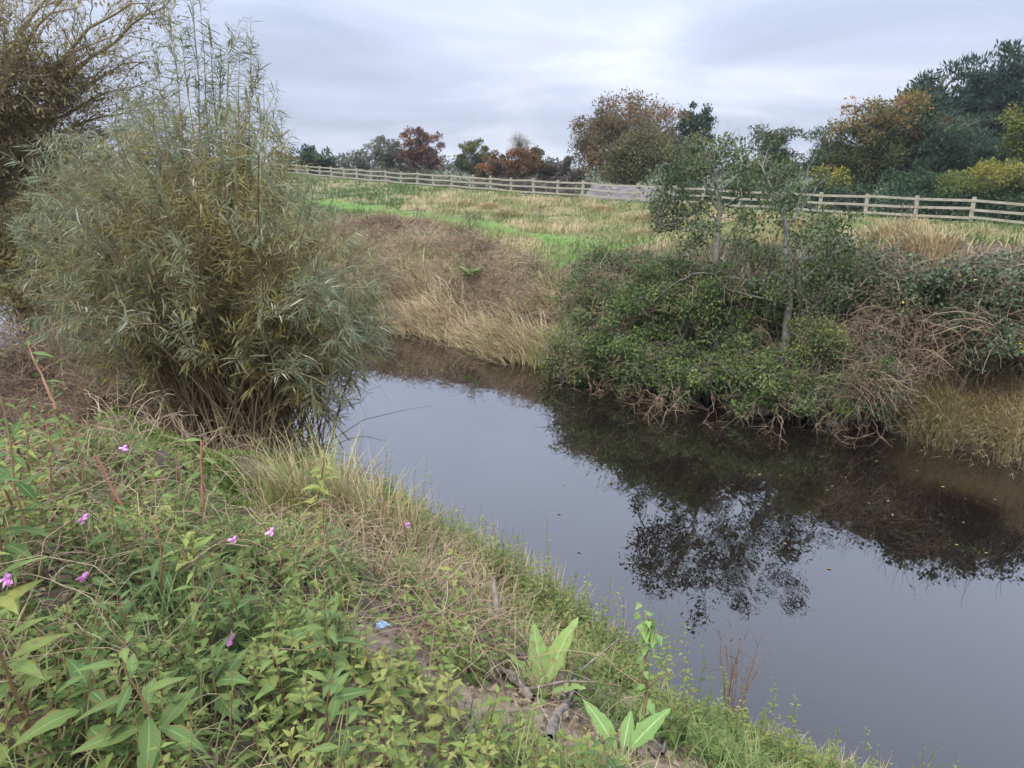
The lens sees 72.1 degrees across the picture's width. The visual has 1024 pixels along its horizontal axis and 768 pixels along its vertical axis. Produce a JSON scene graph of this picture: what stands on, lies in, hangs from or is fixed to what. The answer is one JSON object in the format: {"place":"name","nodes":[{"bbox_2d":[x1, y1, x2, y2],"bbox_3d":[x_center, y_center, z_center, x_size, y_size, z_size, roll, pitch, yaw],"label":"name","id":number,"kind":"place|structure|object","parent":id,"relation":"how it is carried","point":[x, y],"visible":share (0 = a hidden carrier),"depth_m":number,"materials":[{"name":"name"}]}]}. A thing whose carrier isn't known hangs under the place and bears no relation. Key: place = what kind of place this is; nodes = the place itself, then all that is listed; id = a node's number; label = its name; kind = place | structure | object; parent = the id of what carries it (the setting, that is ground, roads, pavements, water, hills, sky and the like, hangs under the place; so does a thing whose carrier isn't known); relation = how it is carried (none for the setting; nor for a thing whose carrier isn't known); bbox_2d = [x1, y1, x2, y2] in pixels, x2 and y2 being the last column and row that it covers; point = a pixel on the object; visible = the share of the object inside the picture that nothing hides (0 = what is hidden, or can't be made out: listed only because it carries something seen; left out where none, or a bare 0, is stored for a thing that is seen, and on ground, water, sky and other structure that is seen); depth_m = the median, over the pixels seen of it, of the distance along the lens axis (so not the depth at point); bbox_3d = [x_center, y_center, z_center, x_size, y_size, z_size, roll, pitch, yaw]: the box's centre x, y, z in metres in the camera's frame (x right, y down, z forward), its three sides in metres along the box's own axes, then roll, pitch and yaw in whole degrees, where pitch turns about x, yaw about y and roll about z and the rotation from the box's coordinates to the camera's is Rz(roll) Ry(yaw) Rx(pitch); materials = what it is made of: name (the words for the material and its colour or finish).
{"place":"outdoors","nodes":[
{"label":"outdoors","id":0,"kind":"place"},
{"bbox_2d":[0,292,1023,767],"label":"water","id":1,"kind":"structure","parent":0,"point":[898,634],"depth_m":12.07,"materials":[{"name":"liquid"}]},
{"bbox_2d":[0,167,1023,767],"bbox_3d":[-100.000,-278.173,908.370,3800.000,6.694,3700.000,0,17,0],"label":"ground","id":2,"kind":"structure","parent":0,"point":[380,637],"depth_m":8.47,"materials":[{"name":"plant"}]},
{"bbox_2d":[0,470,48,610],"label":"balsam plant","id":3,"kind":"object","parent":2,"relation":"on","point":[13,547],"visible":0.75,"depth_m":3.09,"materials":[{"name":"green plant"}]},
{"bbox_2d":[0,395,59,585],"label":"balsam plant","id":4,"kind":"object","parent":2,"relation":"on","point":[25,489],"visible":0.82,"depth_m":3.36,"materials":[{"name":"green plant"}]},
{"bbox_2d":[0,532,67,732],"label":"balsam plant","id":5,"kind":"object","parent":2,"relation":"on","point":[22,664],"visible":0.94,"depth_m":2.19,"materials":[{"name":"green plant"}]},
{"bbox_2d":[0,190,90,377],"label":"willow bush","id":6,"kind":"object","parent":2,"relation":"on","point":[8,250],"visible":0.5,"depth_m":18.40,"materials":[{"name":"green plant"}]},
{"bbox_2d":[0,295,106,399],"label":"dead brush","id":7,"kind":"object","parent":2,"relation":"on","point":[24,357],"visible":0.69,"depth_m":16.80,"materials":[{"name":"plant"}]},
{"bbox_2d":[2,163,133,368],"bbox_3d":[-12.730,-3.573,20.459,4.078,7.051,4.338,0,17,0],"label":"willow bush","id":8,"kind":"object","parent":2,"relation":"on","point":[31,199],"visible":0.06,"depth_m":19.82,"materials":[{"name":"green plant"}]},
{"bbox_2d":[8,657,137,767],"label":"balsam plant","id":9,"kind":"object","parent":2,"relation":"on","point":[52,719],"visible":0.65,"depth_m":2.21,"materials":[{"name":"green plant"}]},
{"bbox_2d":[9,351,173,433],"bbox_3d":[-8.491,0.218,14.861,3.884,2.723,3.529,0,17,0],"label":"dead brush","id":10,"kind":"object","parent":2,"relation":"on","point":[75,400],"visible":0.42,"depth_m":14.42,"materials":[{"name":"plant"}]},
{"bbox_2d":[0,0,210,264],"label":"overhanging tree","id":11,"kind":"object","parent":2,"relation":"on","point":[27,99],"visible":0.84,"depth_m":17.20,"materials":[{"name":"plant"}]},
{"bbox_2d":[75,501,150,586],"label":"balsam plant","id":12,"kind":"object","parent":2,"relation":"on","point":[112,523],"visible":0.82,"depth_m":3.53,"materials":[{"name":"green plant"}]},
{"bbox_2d":[80,604,177,704],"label":"balsam plant","id":13,"kind":"object","parent":2,"relation":"on","point":[109,635],"visible":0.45,"depth_m":2.66,"materials":[{"name":"green plant"}]},
{"bbox_2d":[70,631,213,767],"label":"balsam plant","id":14,"kind":"object","parent":2,"relation":"on","point":[149,737],"visible":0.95,"depth_m":2.16,"materials":[{"name":"green plant"}]},
{"bbox_2d":[125,524,198,630],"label":"balsam plant","id":15,"kind":"object","parent":2,"relation":"on","point":[154,568],"visible":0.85,"depth_m":3.30,"materials":[{"name":"green plant"}]},
{"bbox_2d":[155,531,215,612],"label":"balsam plant","id":16,"kind":"object","parent":2,"relation":"on","point":[200,544],"visible":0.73,"depth_m":3.63,"materials":[{"name":"green plant"}]},
{"bbox_2d":[0,0,427,471],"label":"willow shrub","id":17,"kind":"object","parent":2,"relation":"on","point":[230,340],"visible":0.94,"depth_m":12.37,"materials":[{"name":"green plant"}]},
{"bbox_2d":[185,637,250,723],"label":"balsam plant","id":18,"kind":"object","parent":2,"relation":"on","point":[231,666],"visible":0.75,"depth_m":2.68,"materials":[{"name":"green plant"}]},
{"bbox_2d":[0,316,474,496],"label":"flood debris","id":19,"kind":"object","parent":2,"relation":"on","point":[16,411],"visible":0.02,"depth_m":15.26,"materials":[{"name":"plant"}]},
{"bbox_2d":[43,405,436,563],"bbox_3d":[-3.389,1.509,8.654,6.275,3.512,5.252,-5,18,-15],"label":"moss patch","id":20,"kind":"object","parent":2,"relation":"on","point":[190,451],"visible":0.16,"depth_m":8.38,"materials":[{"name":"green plant"}]},
{"bbox_2d":[186,424,359,519],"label":"reed clump","id":21,"kind":"object","parent":2,"relation":"on","point":[271,488],"visible":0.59,"depth_m":7.28,"materials":[{"name":"plant"}]},
{"bbox_2d":[252,646,325,738],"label":"balsam plant","id":22,"kind":"object","parent":2,"relation":"on","point":[265,689],"visible":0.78,"depth_m":2.72,"materials":[{"name":"green plant"}]},
{"bbox_2d":[284,143,331,173],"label":"leafy tree","id":23,"kind":"object","parent":2,"relation":"on","point":[311,155],"visible":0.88,"depth_m":96.08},
{"bbox_2d":[0,368,620,758],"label":"dry stems","id":24,"kind":"object","parent":2,"relation":"on","point":[427,565],"visible":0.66,"depth_m":4.63,"materials":[{"name":"plant"}]},
{"bbox_2d":[78,207,572,364],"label":"dead stems","id":25,"kind":"object","parent":2,"relation":"on","point":[412,219],"visible":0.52,"depth_m":27.89,"materials":[{"name":"plant"}]},
{"bbox_2d":[223,405,434,528],"bbox_3d":[-1.910,0.966,7.451,2.020,1.710,2.285,11,20,31],"label":"reed clump","id":26,"kind":"object","parent":2,"relation":"on","point":[335,487],"visible":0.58,"depth_m":7.27,"materials":[{"name":"plant"}]},
{"bbox_2d":[288,594,369,706],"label":"balsam plant","id":27,"kind":"object","parent":2,"relation":"on","point":[330,614],"visible":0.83,"depth_m":2.97,"materials":[{"name":"green plant"}]},
{"bbox_2d":[288,665,381,766],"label":"balsam plant","id":28,"kind":"object","parent":2,"relation":"on","point":[334,705],"visible":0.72,"depth_m":2.67,"materials":[{"name":"green plant"}]},
{"bbox_2d":[221,433,457,551],"bbox_3d":[-1.633,1.287,7.346,2.098,1.636,2.083,8,19,24],"label":"reed clump","id":29,"kind":"object","parent":2,"relation":"on","point":[369,494],"visible":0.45,"depth_m":7.29,"materials":[{"name":"plant"}]},
{"bbox_2d":[310,698,368,767],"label":"balsam plant","id":30,"kind":"object","parent":2,"relation":"on","point":[344,748],"visible":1,"depth_m":2.16,"materials":[{"name":"green plant"}]},
{"bbox_2d":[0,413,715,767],"bbox_3d":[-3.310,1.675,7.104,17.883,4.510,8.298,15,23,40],"label":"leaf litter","id":31,"kind":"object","parent":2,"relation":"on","point":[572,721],"visible":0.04,"depth_m":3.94,"materials":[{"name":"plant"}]},
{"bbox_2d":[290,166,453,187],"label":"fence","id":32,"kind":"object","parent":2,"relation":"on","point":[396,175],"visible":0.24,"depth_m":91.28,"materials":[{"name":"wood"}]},
{"bbox_2d":[299,466,460,566],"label":"reed clump","id":33,"kind":"object","parent":2,"relation":"on","point":[402,516],"visible":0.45,"depth_m":7.11,"materials":[{"name":"plant"}]},
{"bbox_2d":[363,135,414,182],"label":"leafy tree","id":34,"kind":"object","parent":2,"relation":"on","point":[387,158],"visible":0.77,"depth_m":103.17,"materials":[{"name":"plant"}]},
{"bbox_2d":[0,408,811,767],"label":"nettle leaves","id":35,"kind":"object","parent":2,"relation":"on","point":[278,733],"visible":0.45,"depth_m":3.21,"materials":[{"name":"green plant"}]},
{"bbox_2d":[383,248,441,317],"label":"waterside tussock","id":36,"kind":"object","parent":2,"relation":"on","point":[405,280],"visible":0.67,"depth_m":27.95,"materials":[{"name":"plant"}]},
{"bbox_2d":[396,126,445,185],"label":"leafy tree","id":37,"kind":"object","parent":2,"relation":"on","point":[418,152],"visible":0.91,"depth_m":96.31,"materials":[{"name":"plant"}]},
{"bbox_2d":[387,262,456,338],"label":"waterside tussock","id":38,"kind":"object","parent":2,"relation":"on","point":[412,322],"visible":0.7,"depth_m":26.36,"materials":[{"name":"plant"}]},
{"bbox_2d":[396,276,481,340],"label":"waterside tussock","id":39,"kind":"object","parent":2,"relation":"on","point":[439,325],"visible":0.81,"depth_m":25.83,"materials":[{"name":"plant"}]},
{"bbox_2d":[413,299,503,350],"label":"waterside tussock","id":40,"kind":"object","parent":2,"relation":"on","point":[461,340],"visible":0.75,"depth_m":24.49,"materials":[{"name":"plant"}]},
{"bbox_2d":[37,148,890,181],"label":"wood","id":41,"kind":"object","parent":2,"relation":"on","point":[449,166],"visible":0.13,"depth_m":225.38,"materials":[{"name":"plant"}]},
{"bbox_2d":[453,137,491,181],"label":"leafy tree","id":42,"kind":"object","parent":2,"relation":"on","point":[470,147],"visible":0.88,"depth_m":100.68,"materials":[{"name":"plant"}]},
{"bbox_2d":[459,294,525,359],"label":"waterside tussock","id":43,"kind":"object","parent":2,"relation":"on","point":[489,343],"visible":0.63,"depth_m":23.31,"materials":[{"name":"plant"}]},
{"bbox_2d":[455,299,566,369],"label":"waterside tussock","id":44,"kind":"object","parent":2,"relation":"on","point":[516,349],"visible":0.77,"depth_m":22.77,"materials":[{"name":"plant"}]},
{"bbox_2d":[1,170,1023,305],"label":"meadow grass","id":45,"kind":"structure","parent":2,"relation":"on","point":[561,229],"depth_m":42.30,"materials":[{"name":"plant"}]},
{"bbox_2d":[489,145,549,183],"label":"leafy tree","id":46,"kind":"object","parent":2,"relation":"on","point":[524,164],"visible":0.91,"depth_m":89.74,"materials":[{"name":"plant"}]},
{"bbox_2d":[440,174,604,196],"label":"hedge","id":47,"kind":"object","parent":2,"relation":"on","point":[526,183],"visible":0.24,"depth_m":79.61,"materials":[{"name":"plant"}]},
{"bbox_2d":[516,270,564,323],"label":"waterside tussock","id":48,"kind":"object","parent":2,"relation":"on","point":[536,302],"visible":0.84,"depth_m":24.08,"materials":[{"name":"plant"}]},
{"bbox_2d":[506,617,585,707],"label":"dock plant","id":49,"kind":"object","parent":2,"relation":"on","point":[562,640],"visible":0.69,"depth_m":4.39,"materials":[{"name":"green plant"}]},
{"bbox_2d":[107,217,1023,460],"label":"bank weeds","id":50,"kind":"object","parent":2,"relation":"on","point":[529,275],"visible":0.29,"depth_m":26.38,"materials":[{"name":"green plant"}]},
{"bbox_2d":[246,439,884,767],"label":"bankside weeds","id":51,"kind":"object","parent":2,"relation":"on","point":[804,756],"visible":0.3,"depth_m":7.69,"materials":[{"name":"green plant"}]},
{"bbox_2d":[112,211,1023,457],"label":"bank grass","id":52,"kind":"structure","parent":2,"relation":"on","point":[1007,241],"depth_m":22.37,"materials":[{"name":"plant"}]},
{"bbox_2d":[522,295,638,399],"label":"riverside bush","id":53,"kind":"object","parent":2,"relation":"on","point":[581,348],"visible":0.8,"depth_m":20.02,"materials":[{"name":"green plant"}]},
{"bbox_2d":[545,638,620,743],"bbox_3d":[0.380,1.982,4.557,0.304,1.073,1.920,6,18,19],"label":"driftwood","id":54,"kind":"object","parent":2,"relation":"on","point":[554,721],"visible":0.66,"depth_m":4.05,"materials":[{"name":"grey wood"}]},
{"bbox_2d":[545,248,630,344],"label":"riverside bush","id":55,"kind":"object","parent":2,"relation":"on","point":[584,297],"visible":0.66,"depth_m":20.98,"materials":[{"name":"green plant"}]},
{"bbox_2d":[244,413,963,767],"bbox_3d":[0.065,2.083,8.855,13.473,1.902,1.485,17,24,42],"label":"tall weed leaves","id":56,"kind":"object","parent":2,"relation":"on","point":[790,731],"visible":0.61,"depth_m":7.26,"materials":[{"name":"green plant"}]},
{"bbox_2d":[565,227,660,287],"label":"riverside bush","id":57,"kind":"object","parent":2,"relation":"on","point":[596,256],"visible":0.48,"depth_m":22.28,"materials":[{"name":"green plant"}]},
{"bbox_2d":[572,602,675,720],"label":"bindweed","id":58,"kind":"object","parent":2,"relation":"on","point":[645,628],"visible":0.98,"depth_m":4.47,"materials":[{"name":"green plant"}]},
{"bbox_2d":[582,699,670,764],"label":"dock plant","id":59,"kind":"object","parent":2,"relation":"on","point":[643,732],"visible":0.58,"depth_m":3.82,"materials":[{"name":"green plant"}]},
{"bbox_2d":[567,86,694,184],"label":"beech tree","id":60,"kind":"object","parent":2,"relation":"on","point":[606,128],"visible":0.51,"depth_m":83.61,"materials":[{"name":"plant"}]},
{"bbox_2d":[592,117,673,185],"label":"bush","id":61,"kind":"object","parent":2,"relation":"on","point":[633,153],"visible":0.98,"depth_m":76.87,"materials":[{"name":"plant"}]},
{"bbox_2d":[578,314,704,415],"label":"riverside bush","id":62,"kind":"object","parent":2,"relation":"on","point":[630,372],"visible":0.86,"depth_m":18.84,"materials":[{"name":"green plant"}]},
{"bbox_2d":[579,243,709,346],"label":"riverside bush","id":63,"kind":"object","parent":2,"relation":"on","point":[639,288],"visible":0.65,"depth_m":19.46,"materials":[{"name":"green plant"}]},
{"bbox_2d":[265,163,1023,223],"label":"rail fence","id":64,"kind":"object","parent":2,"relation":"on","point":[821,195],"visible":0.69,"depth_m":46.89,"materials":[{"name":"wood"}]},
{"bbox_2d":[669,101,718,199],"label":"leafy tree","id":65,"kind":"object","parent":2,"relation":"on","point":[705,121],"visible":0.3,"depth_m":86.16,"materials":[{"name":"plant"}]},
{"bbox_2d":[638,238,761,361],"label":"riverside bush","id":66,"kind":"object","parent":2,"relation":"on","point":[690,308],"visible":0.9,"depth_m":18.46,"materials":[{"name":"green plant"}]},
{"bbox_2d":[636,119,769,364],"bbox_3d":[5.163,-3.550,19.136,3.874,6.953,6.534,0,17,0],"label":"alder tree","id":67,"kind":"object","parent":2,"relation":"on","point":[703,161],"visible":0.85,"depth_m":18.36,"materials":[{"name":"green plant"}]},
{"bbox_2d":[636,313,778,428],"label":"riverside bush","id":68,"kind":"object","parent":2,"relation":"on","point":[696,383],"visible":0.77,"depth_m":17.94,"materials":[{"name":"green plant"}]},
{"bbox_2d":[711,621,769,721],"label":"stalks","id":69,"kind":"object","parent":2,"relation":"on","point":[732,669],"visible":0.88,"depth_m":7.51,"materials":[{"name":"plant"}]},
{"bbox_2d":[677,263,808,358],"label":"riverside bush","id":70,"kind":"object","parent":2,"relation":"on","point":[756,309],"visible":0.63,"depth_m":18.48,"materials":[{"name":"green plant"}]},
{"bbox_2d":[653,132,889,365],"bbox_3d":[7.559,-3.187,18.188,6.180,6.466,4.764,-13,22,-36],"label":"alder tree","id":71,"kind":"object","parent":2,"relation":"on","point":[779,198],"visible":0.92,"depth_m":17.55,"materials":[{"name":"green plant"}]},
{"bbox_2d":[746,120,806,184],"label":"cedar tree","id":72,"kind":"object","parent":2,"relation":"on","point":[782,136],"visible":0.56,"depth_m":66.41,"materials":[{"name":"plant"}]},
{"bbox_2d":[704,323,853,438],"bbox_3d":[6.529,-0.097,17.363,3.621,2.635,3.154,0,17,0],"label":"riverside bush","id":73,"kind":"object","parent":2,"relation":"on","point":[764,364],"visible":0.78,"depth_m":17.10,"materials":[{"name":"green plant"}]},
{"bbox_2d":[738,357,872,442],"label":"riverside bush","id":74,"kind":"object","parent":2,"relation":"on","point":[812,395],"visible":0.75,"depth_m":16.60,"materials":[{"name":"green plant"}]},
{"bbox_2d":[762,272,882,428],"bbox_3d":[7.685,-0.906,17.128,2.576,3.544,2.664,-11,20,-32],"label":"riverside bush","id":75,"kind":"object","parent":2,"relation":"on","point":[819,344],"visible":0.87,"depth_m":16.78,"materials":[{"name":"green plant"}]},
{"bbox_2d":[794,119,855,184],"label":"cedar tree","id":76,"kind":"object","parent":2,"relation":"on","point":[814,133],"visible":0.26,"depth_m":62.32,"materials":[{"name":"plant"}]},
{"bbox_2d":[773,230,879,332],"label":"riverside bush","id":77,"kind":"object","parent":2,"relation":"on","point":[821,301],"visible":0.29,"depth_m":18.52,"materials":[{"name":"green plant"}]},
{"bbox_2d":[749,180,918,217],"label":"hedge","id":78,"kind":"object","parent":2,"relation":"on","point":[831,191],"visible":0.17,"depth_m":53.19,"materials":[{"name":"plant"}]},
{"bbox_2d":[802,86,952,210],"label":"beech tree","id":79,"kind":"object","parent":2,"relation":"on","point":[876,143],"visible":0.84,"depth_m":58.06,"materials":[{"name":"autumn leaves"},{"name":"bare twig"}]},
{"bbox_2d":[808,333,957,447],"bbox_3d":[8.216,0.063,16.185,2.693,2.894,2.406,-5,18,-16],"label":"riverside bush","id":80,"kind":"object","parent":2,"relation":"on","point":[875,394],"visible":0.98,"depth_m":15.92,"materials":[{"name":"brown plant"}]},
{"bbox_2d":[801,224,972,340],"bbox_3d":[9.529,-2.247,17.896,4.449,3.554,3.755,0,17,0],"label":"bramble bush","id":81,"kind":"object","parent":2,"relation":"on","point":[862,283],"visible":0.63,"depth_m":17.54,"materials":[{"name":"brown plant"}]},
{"bbox_2d":[803,281,979,408],"bbox_3d":[9.326,-0.884,17.059,3.915,3.374,3.872,-11,21,-32],"label":"bramble bush","id":82,"kind":"object","parent":2,"relation":"on","point":[898,336],"visible":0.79,"depth_m":16.42,"materials":[{"name":"brown plant"}]},
{"bbox_2d":[876,164,962,209],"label":"leafy tree","id":83,"kind":"object","parent":2,"relation":"on","point":[922,180],"visible":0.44,"depth_m":53.54,"materials":[{"name":"plant"}]},
{"bbox_2d":[865,339,976,443],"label":"waterside tussock","id":84,"kind":"object","parent":2,"relation":"on","point":[920,407],"visible":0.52,"depth_m":16.38,"materials":[{"name":"plant"}]},
{"bbox_2d":[858,242,987,360],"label":"bramble bush","id":85,"kind":"object","parent":2,"relation":"on","point":[916,300],"visible":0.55,"depth_m":16.48,"materials":[{"name":"green plant"}]},
{"bbox_2d":[875,221,997,267],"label":"straw tussock","id":86,"kind":"object","parent":2,"relation":"on","point":[933,240],"visible":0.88,"depth_m":18.38,"materials":[{"name":"plant"}]},
{"bbox_2d":[873,51,1003,174],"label":"pine tree","id":87,"kind":"object","parent":2,"relation":"on","point":[944,98],"visible":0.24,"depth_m":66.04,"materials":[{"name":"plant"}]},
{"bbox_2d":[879,107,1007,219],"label":"pine tree","id":88,"kind":"object","parent":2,"relation":"on","point":[943,151],"visible":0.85,"depth_m":56.63,"materials":[{"name":"plant"}]},
{"bbox_2d":[870,335,1023,457],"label":"waterside tussock","id":89,"kind":"object","parent":2,"relation":"on","point":[952,432],"visible":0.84,"depth_m":15.75,"materials":[{"name":"plant"}]},
{"bbox_2d":[876,186,1023,225],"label":"hedge","id":90,"kind":"object","parent":2,"relation":"on","point":[945,212],"visible":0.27,"depth_m":46.78,"materials":[{"name":"plant"}]},
{"bbox_2d":[888,222,1023,378],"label":"bramble bush","id":91,"kind":"object","parent":2,"relation":"on","point":[1005,276],"visible":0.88,"depth_m":15.81,"materials":[{"name":"green plant"}]},
{"bbox_2d":[918,279,1023,401],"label":"bramble bush","id":92,"kind":"object","parent":2,"relation":"on","point":[1004,342],"visible":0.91,"depth_m":15.41,"materials":[{"name":"green plant"}]},
{"bbox_2d":[919,244,1023,442],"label":"waterside tussock","id":93,"kind":"object","parent":2,"relation":"on","point":[986,382],"visible":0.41,"depth_m":16.00,"materials":[{"name":"plant"}]},
{"bbox_2d":[921,371,1023,477],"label":"waterside tussock","id":94,"kind":"object","parent":2,"relation":"on","point":[1004,436],"visible":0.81,"depth_m":15.05,"materials":[{"name":"plant"}]},
{"bbox_2d":[931,360,1023,453],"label":"waterside tussock","id":95,"kind":"object","parent":2,"relation":"on","point":[992,412],"visible":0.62,"depth_m":15.62,"materials":[{"name":"plant"}]},
{"bbox_2d":[932,156,1023,218],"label":"leafy tree","id":96,"kind":"object","parent":2,"relation":"on","point":[993,179],"visible":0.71,"depth_m":46.59,"materials":[{"name":"plant"}]},
{"bbox_2d":[951,66,1012,215],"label":"pine tree","id":97,"kind":"object","parent":2,"relation":"on","point":[976,80],"visible":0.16,"depth_m":70.38,"materials":[{"name":"plant"}]},
{"bbox_2d":[940,317,1023,447],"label":"waterside tussock","id":98,"kind":"object","parent":2,"relation":"on","point":[1020,392],"visible":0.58,"depth_m":15.71,"materials":[{"name":"plant"}]},
{"bbox_2d":[965,36,1023,144],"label":"pine tree","id":99,"kind":"object","parent":2,"relation":"on","point":[1011,88],"visible":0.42,"depth_m":66.10,"materials":[{"name":"plant"}]},
{"bbox_2d":[994,101,1023,223],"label":"leafy tree","id":100,"kind":"object","parent":2,"relation":"on","point":[1016,124],"visible":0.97,"depth_m":52.60,"materials":[{"name":"plant"}]},
{"bbox_2d":[0,0,1023,166],"label":"sky","id":101,"kind":"structure","parent":0,"point":[349,73],"materials":[{"name":"grey"}]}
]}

